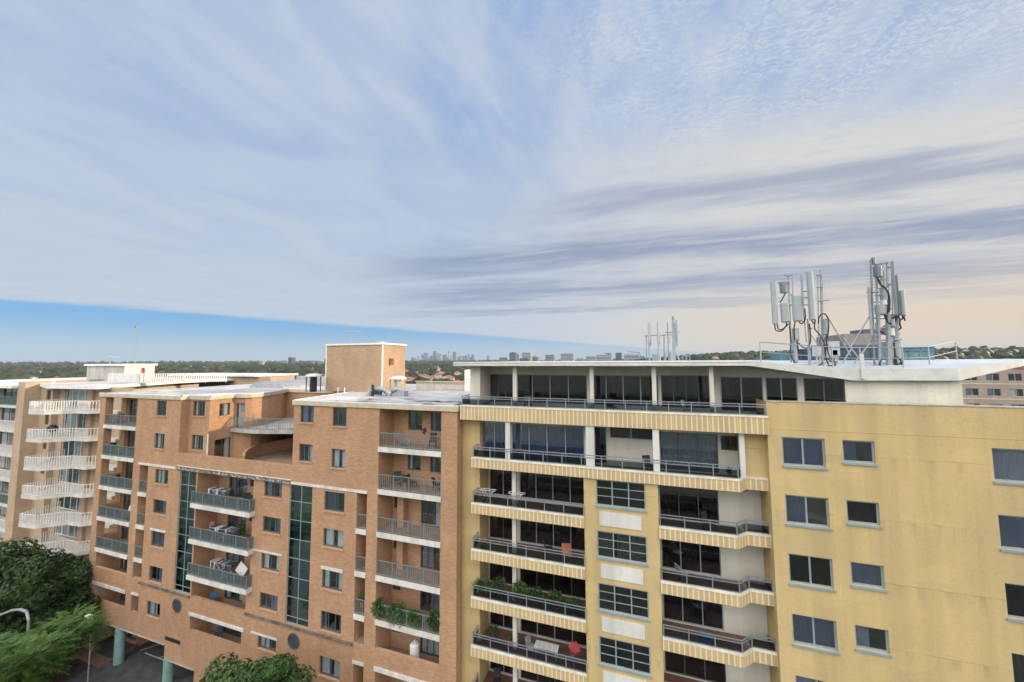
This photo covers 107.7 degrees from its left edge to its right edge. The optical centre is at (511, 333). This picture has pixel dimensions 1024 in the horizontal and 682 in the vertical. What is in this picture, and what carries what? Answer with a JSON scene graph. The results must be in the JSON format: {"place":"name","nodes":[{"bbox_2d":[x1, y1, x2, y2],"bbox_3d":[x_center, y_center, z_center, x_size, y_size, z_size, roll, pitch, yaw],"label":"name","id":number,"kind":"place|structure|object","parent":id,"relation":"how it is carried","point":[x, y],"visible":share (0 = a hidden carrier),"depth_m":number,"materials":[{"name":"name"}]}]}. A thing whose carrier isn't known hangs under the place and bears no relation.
{"place":"outdoors","nodes":[
{"label":"outdoors","id":0,"kind":"place"},
{"bbox_2d":[65,637,203,681],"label":"driveway","id":1,"kind":"structure","parent":0,"point":[137,665],"depth_m":32.37,"materials":[{"name":"grey asphalt"}]},
{"bbox_2d":[73,643,137,667],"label":"paving","id":2,"kind":"structure","parent":1,"relation":"on","point":[97,660],"depth_m":33.27,"materials":[{"name":"red tile"}]},
{"bbox_2d":[0,0,1023,362],"label":"sky","id":3,"kind":"structure","parent":0,"point":[222,180],"materials":[{"name":"blue"}]},
{"bbox_2d":[74,356,965,649],"bbox_3d":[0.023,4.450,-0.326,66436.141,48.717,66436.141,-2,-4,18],"label":"ground","id":4,"kind":"structure","parent":0,"point":[112,636],"depth_m":36.03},
{"bbox_2d":[0,608,30,631],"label":"street lamp","id":5,"kind":"object","parent":4,"relation":"on","point":[26,612],"visible":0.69,"depth_m":23.98,"materials":[{"name":"metal"}]},
{"bbox_2d":[0,537,103,638],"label":"broadleaf tree","id":6,"kind":"object","parent":4,"relation":"on","point":[37,583],"visible":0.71,"depth_m":31.21,"materials":[{"name":"green plant"}]},
{"bbox_2d":[0,603,117,681],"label":"feathery tree","id":7,"kind":"object","parent":4,"relation":"on","point":[41,654],"visible":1,"depth_m":22.00,"materials":[{"name":"green plant"}]},
{"bbox_2d":[45,649,92,681],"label":"garden bed","id":8,"kind":"object","parent":4,"relation":"on","point":[78,667],"depth_m":32.23,"materials":[{"name":"soil"}]},
{"bbox_2d":[0,364,298,617],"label":"apartment building","id":9,"kind":"structure","parent":4,"relation":"on","point":[47,481],"depth_m":42.23,"materials":[{"name":"beige brick"}]},
{"bbox_2d":[56,525,76,537],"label":"sliding door","id":10,"kind":"structure","parent":9,"relation":"in","point":[65,529],"depth_m":41.23,"materials":[{"name":"grey glass"}]},
{"bbox_2d":[60,469,81,484],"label":"sliding door","id":11,"kind":"structure","parent":9,"relation":"in","point":[65,472],"depth_m":41.74,"materials":[{"name":"grey glass"}]},
{"bbox_2d":[62,441,83,457],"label":"sliding door","id":12,"kind":"structure","parent":9,"relation":"in","point":[78,445],"depth_m":41.54,"materials":[{"name":"grey glass"}]},
{"bbox_2d":[64,413,83,432],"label":"sliding door","id":13,"kind":"structure","parent":9,"relation":"in","point":[72,421],"depth_m":42.16,"materials":[{"name":"grey glass"}]},
{"bbox_2d":[66,389,87,406],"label":"sliding door","id":14,"kind":"structure","parent":9,"relation":"in","point":[76,395],"depth_m":42.26,"materials":[{"name":"white glass"}]},
{"bbox_2d":[199,651,252,681],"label":"broadleaf tree","id":15,"kind":"object","parent":4,"relation":"on","point":[218,674],"visible":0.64,"depth_m":23.61,"materials":[{"name":"green plant"}]},
{"bbox_2d":[221,652,316,681],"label":"broadleaf tree","id":16,"kind":"object","parent":4,"relation":"on","point":[276,667],"visible":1,"depth_m":21.71,"materials":[{"name":"green plant"}]},
{"bbox_2d":[83,341,469,681],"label":"apartment building","id":17,"kind":"structure","parent":4,"relation":"on","point":[337,519],"depth_m":28.43,"materials":[{"name":"brick"}]},
{"bbox_2d":[145,601,159,620],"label":"window","id":18,"kind":"structure","parent":17,"relation":"in","point":[154,606],"depth_m":32.07,"materials":[{"name":"glass"}]},
{"bbox_2d":[149,531,164,549],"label":"window","id":19,"kind":"structure","parent":17,"relation":"in","point":[159,537],"depth_m":32.47,"materials":[{"name":"glass"}]},
{"bbox_2d":[210,557,237,576],"bbox_3d":[-23.454,19.081,30.410,2.400,1.012,0.649,-2,-4,18],"label":"drying rack","id":20,"kind":"object","parent":17,"relation":"on","point":[227,564],"visible":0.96,"depth_m":30.30,"materials":[{"name":"multicoloured metal"}]},
{"bbox_2d":[210,524,238,539],"bbox_3d":[-23.357,16.257,30.321,2.600,1.012,0.668,-2,-4,18],"label":"drying rack","id":21,"kind":"object","parent":17,"relation":"on","point":[227,529],"visible":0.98,"depth_m":30.26,"materials":[{"name":"multicoloured metal"}]},
{"bbox_2d":[229,477,247,497],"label":"sliding door","id":22,"kind":"structure","parent":17,"relation":"in","point":[235,481],"depth_m":32.21,"materials":[{"name":"glass"}]},
{"bbox_2d":[236,403,244,427],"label":"door","id":23,"kind":"structure","parent":17,"relation":"in","point":[241,405],"depth_m":34.38,"materials":[{"name":"metal"}]},
{"bbox_2d":[256,636,275,654],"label":"window","id":24,"kind":"structure","parent":17,"relation":"in","point":[264,641],"depth_m":27.93,"materials":[{"name":"glass"}]},
{"bbox_2d":[258,592,277,614],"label":"window","id":25,"kind":"structure","parent":17,"relation":"in","point":[274,604],"depth_m":28.02,"materials":[{"name":"glass"}]},
{"bbox_2d":[259,553,278,574],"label":"window","id":26,"kind":"structure","parent":17,"relation":"in","point":[266,562],"depth_m":28.30,"materials":[{"name":"glass"}]},
{"bbox_2d":[261,516,280,536],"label":"window","id":27,"kind":"structure","parent":17,"relation":"in","point":[277,521],"depth_m":28.43,"materials":[{"name":"glass"}]},
{"bbox_2d":[262,481,281,499],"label":"window","id":28,"kind":"structure","parent":17,"relation":"in","point":[269,490],"depth_m":28.70,"materials":[{"name":"glass"}]},
{"bbox_2d":[287,633,299,649],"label":"round window","id":29,"kind":"structure","parent":17,"relation":"in","point":[293,640],"depth_m":26.93,"materials":[{"name":"grey glass"}]},
{"bbox_2d":[299,405,313,423],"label":"window","id":30,"kind":"structure","parent":17,"relation":"in","point":[305,412],"depth_m":28.23,"materials":[{"name":"glass"}]},
{"bbox_2d":[305,373,321,391],"bbox_3d":[-19.458,4.822,36.644,1.530,1.800,1.530,-2,-4,18],"label":"roof ventilator","id":31,"kind":"object","parent":17,"relation":"on","point":[313,381],"visible":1,"depth_m":36.39,"materials":[{"name":"white metal"}]},
{"bbox_2d":[318,656,339,681],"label":"window","id":32,"kind":"structure","parent":17,"relation":"in","point":[326,663],"depth_m":26.00,"materials":[{"name":"glass"}]},
{"bbox_2d":[319,611,340,637],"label":"window","id":33,"kind":"structure","parent":17,"relation":"in","point":[325,613],"depth_m":26.21,"materials":[{"name":"metal"}]},
{"bbox_2d":[320,569,342,594],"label":"window","id":34,"kind":"structure","parent":17,"relation":"in","point":[327,573],"depth_m":26.38,"materials":[{"name":"metal"}]},
{"bbox_2d":[321,528,343,551],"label":"window","id":35,"kind":"structure","parent":17,"relation":"in","point":[330,533],"depth_m":26.63,"materials":[{"name":"metal"}]},
{"bbox_2d":[323,491,344,514],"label":"window","id":36,"kind":"structure","parent":17,"relation":"in","point":[332,498],"depth_m":26.96,"materials":[{"name":"glass"}]},
{"bbox_2d":[330,449,345,470],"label":"window","id":37,"kind":"structure","parent":17,"relation":"in","point":[336,455],"depth_m":27.01,"materials":[{"name":"glass"}]},
{"bbox_2d":[370,597,386,617],"bbox_3d":[-8.899,18.413,25.071,1.234,1.299,0.884,-2,-4,18],"label":"potted plant","id":38,"kind":"object","parent":17,"relation":"on","point":[380,611],"visible":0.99,"depth_m":24.91,"materials":[{"name":"green plant"}]},
{"bbox_2d":[365,385,407,396],"bbox_3d":[-10.641,4.873,31.785,3.707,1.061,1.169,-1,-4,3],"label":"air duct","id":39,"kind":"object","parent":17,"relation":"on","point":[379,390],"visible":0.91,"depth_m":31.49,"materials":[{"name":"metal"}]},
{"bbox_2d":[383,599,408,627],"bbox_3d":[-7.574,18.465,24.636,1.809,1.555,1.263,-2,-4,18],"label":"potted plant","id":40,"kind":"object","parent":17,"relation":"on","point":[399,612],"visible":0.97,"depth_m":24.47,"materials":[{"name":"green plant"}]},
{"bbox_2d":[407,608,422,628],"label":"potted plant","id":41,"kind":"object","parent":17,"relation":"on","point":[414,619],"visible":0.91,"depth_m":24.02,"materials":[{"name":"green plant"}]},
{"bbox_2d":[410,639,419,657],"bbox_3d":[-6.453,21.126,24.763,0.638,1.550,0.638,-2,-4,18],"label":"water heater","id":42,"kind":"object","parent":17,"relation":"on","point":[414,648],"visible":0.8,"depth_m":24.57,"materials":[{"name":"white metal"}]},
{"bbox_2d":[409,412,421,429],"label":"window","id":43,"kind":"structure","parent":17,"relation":"in","point":[413,421],"depth_m":27.17,"materials":[{"name":"glass"}]},
{"bbox_2d":[420,591,438,611],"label":"sliding door","id":44,"kind":"structure","parent":17,"relation":"in","point":[434,597],"depth_m":25.75,"materials":[{"name":"glass"}]},
{"bbox_2d":[421,637,438,657],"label":"sliding door","id":45,"kind":"structure","parent":17,"relation":"in","point":[427,645],"depth_m":25.60,"materials":[{"name":"glass"}]},
{"bbox_2d":[421,545,439,570],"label":"sliding door","id":46,"kind":"structure","parent":17,"relation":"in","point":[428,552],"depth_m":26.10,"materials":[{"name":"glass"}]},
{"bbox_2d":[422,500,439,527],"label":"sliding door","id":47,"kind":"structure","parent":17,"relation":"in","point":[437,503],"depth_m":26.14,"materials":[{"name":"glass"}]},
{"bbox_2d":[426,609,439,632],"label":"potted plant","id":48,"kind":"object","parent":17,"relation":"on","point":[432,622],"visible":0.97,"depth_m":23.61,"materials":[{"name":"green plant"}]},
{"bbox_2d":[415,381,464,390],"bbox_3d":[-6.591,5.240,37.287,7.000,0.930,0.150,-2,-4,18],"label":"roof balustrade","id":49,"kind":"object","parent":17,"relation":"on","point":[423,385],"visible":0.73,"depth_m":37.42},
{"bbox_2d":[0,345,1023,388],"bbox_3d":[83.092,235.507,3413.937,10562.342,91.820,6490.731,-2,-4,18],"label":"trees","id":50,"kind":"object","parent":4,"relation":"on","point":[25,370],"visible":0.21,"depth_m":861.78,"materials":[{"name":"green plant"}]},
{"bbox_2d":[453,354,1023,681],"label":"apartment building","id":51,"kind":"structure","parent":4,"relation":"on","point":[866,517],"depth_m":19.44,"materials":[{"name":"yellow paint"}]},
{"bbox_2d":[470,575,490,596],"bbox_3d":[-1.952,15.668,23.121,1.511,1.210,1.493,-3,-5,32],"label":"potted plant","id":52,"kind":"object","parent":51,"relation":"on","point":[482,581],"visible":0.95,"depth_m":23.13,"materials":[{"name":"green plant"}]},
{"bbox_2d":[482,421,504,458],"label":"sliding door","id":53,"kind":"structure","parent":51,"relation":"in","point":[493,433],"depth_m":24.67,"materials":[{"name":"glass"}]},
{"bbox_2d":[489,575,507,600],"bbox_3d":[-0.810,15.770,23.029,1.166,1.482,0.908,-2,-4,18],"label":"potted plant","id":54,"kind":"object","parent":51,"relation":"on","point":[498,597],"visible":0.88,"depth_m":22.96,"materials":[{"name":"green plant"}]},
{"bbox_2d":[490,469,511,496],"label":"sliding door","id":55,"kind":"structure","parent":51,"relation":"in","point":[500,480],"depth_m":25.40,"materials":[{"name":"glass"}]},
{"bbox_2d":[490,516,511,539],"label":"sliding door","id":56,"kind":"structure","parent":51,"relation":"in","point":[500,527],"depth_m":25.19,"materials":[{"name":"glass"}]},
{"bbox_2d":[490,563,511,583],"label":"sliding door","id":57,"kind":"structure","parent":51,"relation":"in","point":[496,570],"depth_m":24.97,"materials":[{"name":"glass"}]},
{"bbox_2d":[490,374,512,401],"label":"sliding door","id":58,"kind":"structure","parent":51,"relation":"in","point":[501,385],"depth_m":25.75,"materials":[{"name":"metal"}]},
{"bbox_2d":[490,612,512,629],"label":"sliding door","id":59,"kind":"structure","parent":51,"relation":"in","point":[505,621],"depth_m":24.74,"materials":[{"name":"glass"}]},
{"bbox_2d":[490,661,512,674],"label":"sliding door","id":60,"kind":"structure","parent":51,"relation":"in","point":[505,669],"depth_m":24.48,"materials":[{"name":"glass"}]},
{"bbox_2d":[511,579,527,604],"bbox_3d":[0.486,15.800,22.819,1.192,1.379,0.848,-2,-4,18],"label":"potted plant","id":61,"kind":"object","parent":51,"relation":"on","point":[522,583],"visible":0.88,"depth_m":22.71,"materials":[{"name":"green plant"}]},
{"bbox_2d":[527,586,543,608],"bbox_3d":[1.368,15.808,22.312,1.151,1.279,0.860,-2,-4,18],"label":"potted plant","id":62,"kind":"object","parent":51,"relation":"on","point":[533,593],"visible":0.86,"depth_m":22.19,"materials":[{"name":"green plant"}]},
{"bbox_2d":[521,670,565,681],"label":"sliding door","id":63,"kind":"structure","parent":51,"relation":"in","point":[535,677],"depth_m":23.78,"materials":[{"name":"glass"}]},
{"bbox_2d":[534,640,558,662],"bbox_3d":[2.054,18.902,22.169,1.400,0.700,0.600,-2,-4,18],"label":"garden table","id":64,"kind":"object","parent":51,"relation":"on","point":[547,646],"visible":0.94,"depth_m":22.15,"materials":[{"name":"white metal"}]},
{"bbox_2d":[512,423,584,464],"bbox_3d":[2.217,6.895,23.482,4.650,2.340,0.160,-2,-4,18],"label":"sliding door","id":65,"kind":"structure","parent":51,"relation":"in","point":[535,437],"depth_m":23.49,"materials":[{"name":"glass"}]},
{"bbox_2d":[520,472,583,505],"bbox_3d":[2.652,9.860,24.287,4.500,2.120,0.060,-2,-4,18],"label":"sliding door","id":66,"kind":"structure","parent":51,"relation":"in","point":[534,485],"depth_m":24.27,"materials":[{"name":"glass"}]},
{"bbox_2d":[518,374,586,403],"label":"sliding door","id":67,"kind":"structure","parent":51,"relation":"in","point":[566,387],"depth_m":24.60,"materials":[{"name":"glass"}]},
{"bbox_2d":[520,520,584,551],"bbox_3d":[2.666,12.637,24.083,4.500,2.110,0.060,-2,-4,18],"label":"sliding door","id":68,"kind":"structure","parent":51,"relation":"in","point":[553,535],"depth_m":24.08,"materials":[{"name":"glass"}]},
{"bbox_2d":[520,568,585,598],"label":"sliding door","id":69,"kind":"structure","parent":51,"relation":"in","point":[569,586],"depth_m":23.83,"materials":[{"name":"glass"}]},
{"bbox_2d":[520,618,586,646],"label":"sliding door","id":70,"kind":"structure","parent":51,"relation":"in","point":[527,626],"depth_m":23.63,"materials":[{"name":"glass"}]},
{"bbox_2d":[546,589,564,612],"bbox_3d":[2.554,15.834,22.105,1.192,1.185,0.846,-2,-4,18],"label":"potted plant","id":71,"kind":"object","parent":51,"relation":"on","point":[552,595],"visible":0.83,"depth_m":22.02,"materials":[{"name":"green plant"}]},
{"bbox_2d":[564,596,582,616],"bbox_3d":[3.543,15.846,21.561,1.182,1.072,0.844,-2,-4,18],"label":"potted plant","id":72,"kind":"object","parent":51,"relation":"on","point":[573,612],"visible":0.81,"depth_m":21.48,"materials":[{"name":"green plant"}]},
{"bbox_2d":[568,641,580,666],"bbox_3d":[3.610,18.503,21.555,0.741,1.395,0.307,-2,-4,18],"label":"folded parasol","id":73,"kind":"object","parent":51,"relation":"on","point":[574,647],"visible":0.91,"depth_m":21.52,"materials":[{"name":"red fabric"}]},
{"bbox_2d":[595,427,606,463],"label":"sliding door","id":74,"kind":"structure","parent":51,"relation":"in","point":[600,432],"depth_m":23.12,"materials":[{"name":"glass"}]},
{"bbox_2d":[595,479,646,512],"bbox_3d":[6.017,8.993,20.765,2.740,1.520,0.160,-2,-4,18],"label":"window","id":75,"kind":"structure","parent":51,"relation":"in","point":[617,494],"depth_m":20.78,"materials":[{"name":"glass"}]},
{"bbox_2d":[596,530,648,566],"bbox_3d":[6.032,11.795,20.560,2.740,1.520,0.160,-2,-4,18],"label":"window","id":76,"kind":"structure","parent":51,"relation":"in","point":[633,548],"depth_m":20.58,"materials":[{"name":"glass"}]},
{"bbox_2d":[597,583,649,621],"bbox_3d":[6.046,14.597,20.354,2.740,1.520,0.160,-2,-4,18],"label":"window","id":77,"kind":"structure","parent":51,"relation":"in","point":[623,600],"depth_m":20.37,"materials":[{"name":"glass"}]},
{"bbox_2d":[589,375,658,406],"bbox_3d":[6.903,3.532,23.206,4.100,1.880,0.060,-2,-4,18],"label":"sliding door","id":78,"kind":"structure","parent":51,"relation":"in","point":[638,388],"depth_m":23.16,"materials":[{"name":"glass"}]},
{"bbox_2d":[599,636,651,678],"bbox_3d":[6.060,17.400,20.149,2.740,1.520,0.160,-2,-4,18],"label":"window","id":79,"kind":"structure","parent":51,"relation":"in","point":[613,652],"depth_m":20.16,"materials":[{"name":"glass"}]},
{"bbox_2d":[610,427,651,439],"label":"window","id":80,"kind":"structure","parent":51,"relation":"in","point":[615,432],"depth_m":22.60,"materials":[{"name":"glass"}]},
{"bbox_2d":[627,316,690,360],"bbox_3d":[12.576,0.555,32.383,4.965,3.795,1.520,-2,-4,18],"label":"telecom mast","id":81,"kind":"object","parent":51,"relation":"on","point":[675,332],"visible":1,"depth_m":31.53,"materials":[{"name":"metal"}]},
{"bbox_2d":[661,375,709,407],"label":"sliding door","id":82,"kind":"structure","parent":51,"relation":"in","point":[674,388],"depth_m":22.09,"materials":[{"name":"glass"}]},
{"bbox_2d":[659,431,718,472],"bbox_3d":[10.183,6.817,21.604,3.050,2.140,0.160,-2,-4,18],"label":"sliding door","id":83,"kind":"structure","parent":51,"relation":"in","point":[674,446],"depth_m":21.63,"materials":[{"name":"glass"}]},
{"bbox_2d":[659,485,718,522],"bbox_3d":[10.086,9.584,21.386,3.050,2.170,0.060,-2,-4,18],"label":"sliding door","id":84,"kind":"structure","parent":51,"relation":"in","point":[674,500],"depth_m":21.37,"materials":[{"name":"glass"}]},
{"bbox_2d":[661,539,720,575],"bbox_3d":[10.101,12.361,21.182,3.050,2.160,0.060,-2,-4,18],"label":"sliding door","id":85,"kind":"structure","parent":51,"relation":"in","point":[692,557],"depth_m":21.13,"materials":[{"name":"glass"}]},
{"bbox_2d":[663,594,723,629],"bbox_3d":[10.115,15.154,20.977,3.050,2.200,0.060,-2,-4,18],"label":"sliding door","id":86,"kind":"structure","parent":51,"relation":"in","point":[675,608],"depth_m":20.92,"materials":[{"name":"glass"}]},
{"bbox_2d":[665,651,725,681],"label":"sliding door","id":87,"kind":"structure","parent":51,"relation":"in","point":[698,668],"depth_m":20.72,"materials":[{"name":"glass"}]},
{"bbox_2d":[720,435,737,450],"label":"window","id":88,"kind":"structure","parent":51,"relation":"in","point":[727,442],"depth_m":20.93,"materials":[{"name":"glass"}]},
{"bbox_2d":[720,376,763,412],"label":"sliding door","id":89,"kind":"structure","parent":51,"relation":"in","point":[746,390],"depth_m":20.92,"materials":[{"name":"glass"}]},
{"bbox_2d":[765,377,797,400],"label":"sliding door","id":90,"kind":"structure","parent":51,"relation":"in","point":[777,388],"depth_m":19.92,"materials":[{"name":"glass"}]},
{"bbox_2d":[782,437,827,470],"bbox_3d":[14.306,5.873,18.384,1.860,1.470,0.320,-2,-4,18],"label":"window","id":91,"kind":"structure","parent":51,"relation":"in","point":[801,452],"depth_m":18.44,"materials":[{"name":"glass"}]},
{"bbox_2d":[785,494,831,530],"bbox_3d":[14.320,8.655,18.180,1.860,1.470,0.320,-2,-4,18],"label":"window","id":92,"kind":"structure","parent":51,"relation":"in","point":[796,506],"depth_m":18.35,"materials":[{"name":"glass"}]},
{"bbox_2d":[770,269,850,365],"bbox_3d":[16.108,-0.864,20.191,3.561,5.292,0.710,-2,-4,18],"label":"telecom mast","id":93,"kind":"object","parent":51,"relation":"on","point":[797,304],"visible":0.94,"depth_m":20.25,"materials":[{"name":"metal"}]},
{"bbox_2d":[788,553,835,592],"bbox_3d":[14.318,11.434,17.928,1.860,1.470,0.220,-2,-4,18],"label":"window","id":94,"kind":"structure","parent":51,"relation":"in","point":[816,571],"depth_m":17.96,"materials":[{"name":"glass"}]},
{"bbox_2d":[792,614,840,655],"bbox_3d":[14.348,14.220,17.771,1.860,1.470,0.320,-2,-4,18],"label":"window","id":95,"kind":"structure","parent":51,"relation":"in","point":[817,632],"depth_m":17.82,"materials":[{"name":"glass"}]},
{"bbox_2d":[803,378,845,401],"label":"sliding door","id":96,"kind":"structure","parent":51,"relation":"in","point":[815,389],"depth_m":18.97,"materials":[{"name":"glass"}]},
{"bbox_2d":[812,341,839,363],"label":"equipment cabinets","id":97,"kind":"object","parent":51,"relation":"on","point":[816,351],"visible":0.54,"depth_m":20.83,"materials":[{"name":"white metal"}]},
{"bbox_2d":[770,346,934,359],"bbox_3d":[22.591,1.422,24.822,8.742,0.965,4.620,-2,-4,18],"label":"plant enclosure","id":98,"kind":"object","parent":51,"relation":"on","point":[909,353],"visible":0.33,"depth_m":23.00,"materials":[{"name":"teal paint"}]},
{"bbox_2d":[759,341,957,367],"bbox_3d":[18.715,1.067,18.954,11.143,1.456,2.219,0,-4,-3],"label":"roof railing","id":99,"kind":"object","parent":51,"relation":"on","point":[902,358],"visible":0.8,"depth_m":18.72,"materials":[{"name":"metal"}]},
{"bbox_2d":[842,440,877,466],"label":"window","id":100,"kind":"structure","parent":51,"relation":"in","point":[849,448],"depth_m":17.85,"materials":[{"name":"glass"}]},
{"bbox_2d":[846,500,882,528],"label":"window","id":101,"kind":"structure","parent":51,"relation":"in","point":[864,513],"depth_m":17.49,"materials":[{"name":"glass"}]},
{"bbox_2d":[850,562,887,592],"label":"window","id":102,"kind":"structure","parent":51,"relation":"in","point":[870,575],"depth_m":17.36,"materials":[{"name":"glass"}]},
{"bbox_2d":[841,257,905,365],"bbox_3d":[18.669,-1.066,19.469,2.645,5.773,0.945,-2,-4,18],"label":"telecom mast","id":103,"kind":"object","parent":51,"relation":"on","point":[892,325],"visible":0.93,"depth_m":19.14,"materials":[{"name":"grey metal"}]},
{"bbox_2d":[855,625,892,658],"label":"window","id":104,"kind":"structure","parent":51,"relation":"in","point":[861,632],"depth_m":17.22,"materials":[{"name":"metal"}]},
{"bbox_2d":[991,448,1023,485],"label":"window","id":105,"kind":"structure","parent":51,"relation":"in","point":[1008,464],"depth_m":16.12,"materials":[{"name":"glass"}]},
{"bbox_2d":[998,515,1023,553],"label":"window","id":106,"kind":"structure","parent":51,"relation":"in","point":[1011,528],"depth_m":15.95,"materials":[{"name":"glass"}]},
{"bbox_2d":[1005,583,1023,622],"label":"window","id":107,"kind":"structure","parent":51,"relation":"in","point":[1014,592],"depth_m":15.71,"materials":[{"name":"glass"}]},
{"bbox_2d":[1011,653,1023,681],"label":"window","id":108,"kind":"structure","parent":51,"relation":"in","point":[1017,659],"depth_m":15.56,"materials":[{"name":"glass"}]},
{"bbox_2d":[810,329,884,347],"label":"distant block","id":109,"kind":"structure","parent":4,"relation":"on","point":[863,339],"depth_m":121.36,"materials":[{"name":"grey"}]},
{"bbox_2d":[961,366,1023,405],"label":"apartment building","id":110,"kind":"structure","parent":0,"point":[1003,388],"depth_m":69.56,"materials":[{"name":"beige brick"}]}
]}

